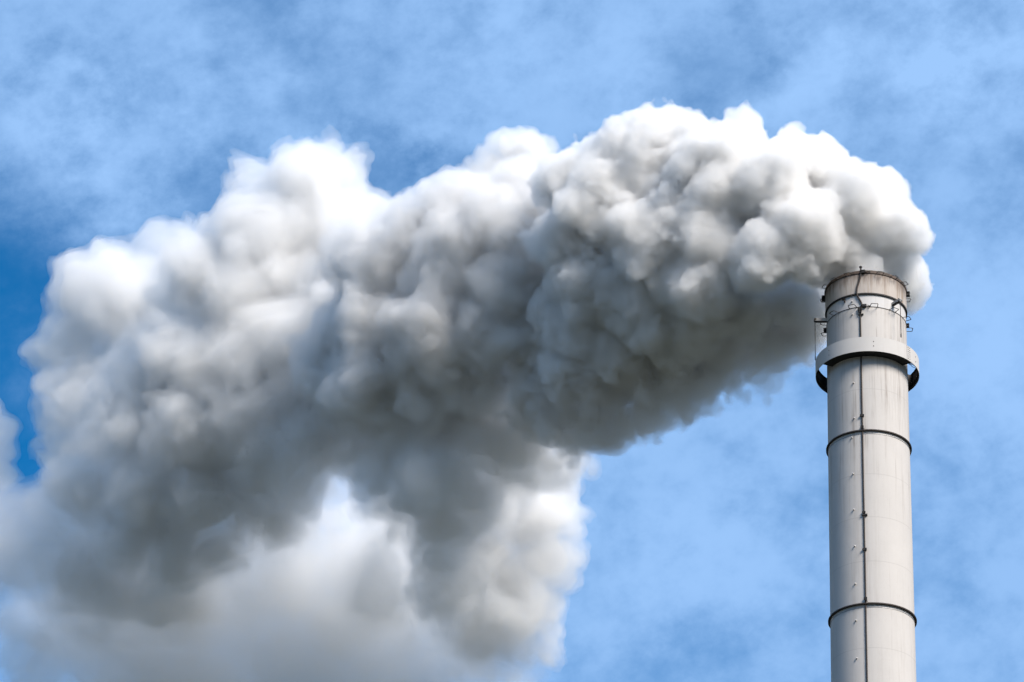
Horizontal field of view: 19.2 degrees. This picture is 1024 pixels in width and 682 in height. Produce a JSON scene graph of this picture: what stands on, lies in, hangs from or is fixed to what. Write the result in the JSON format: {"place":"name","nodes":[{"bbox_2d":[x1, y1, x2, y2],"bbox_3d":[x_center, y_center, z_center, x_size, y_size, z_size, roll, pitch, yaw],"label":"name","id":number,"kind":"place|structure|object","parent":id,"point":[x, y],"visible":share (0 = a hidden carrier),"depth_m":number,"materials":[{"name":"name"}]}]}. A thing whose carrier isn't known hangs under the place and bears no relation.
{"place":"outdoors","nodes":[
{"label":"outdoors","id":0,"kind":"place"},
{"bbox_2d":[0,0,1023,681],"label":"sky","id":1,"kind":"structure","parent":0,"point":[340,340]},
{"bbox_2d":[814,266,918,681],"bbox_3d":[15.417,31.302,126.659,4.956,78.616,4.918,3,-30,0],"label":"chimney","id":2,"kind":"object","parent":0,"point":[866,355],"visible":1,"depth_m":139.64,"materials":[{"name":"paint"}]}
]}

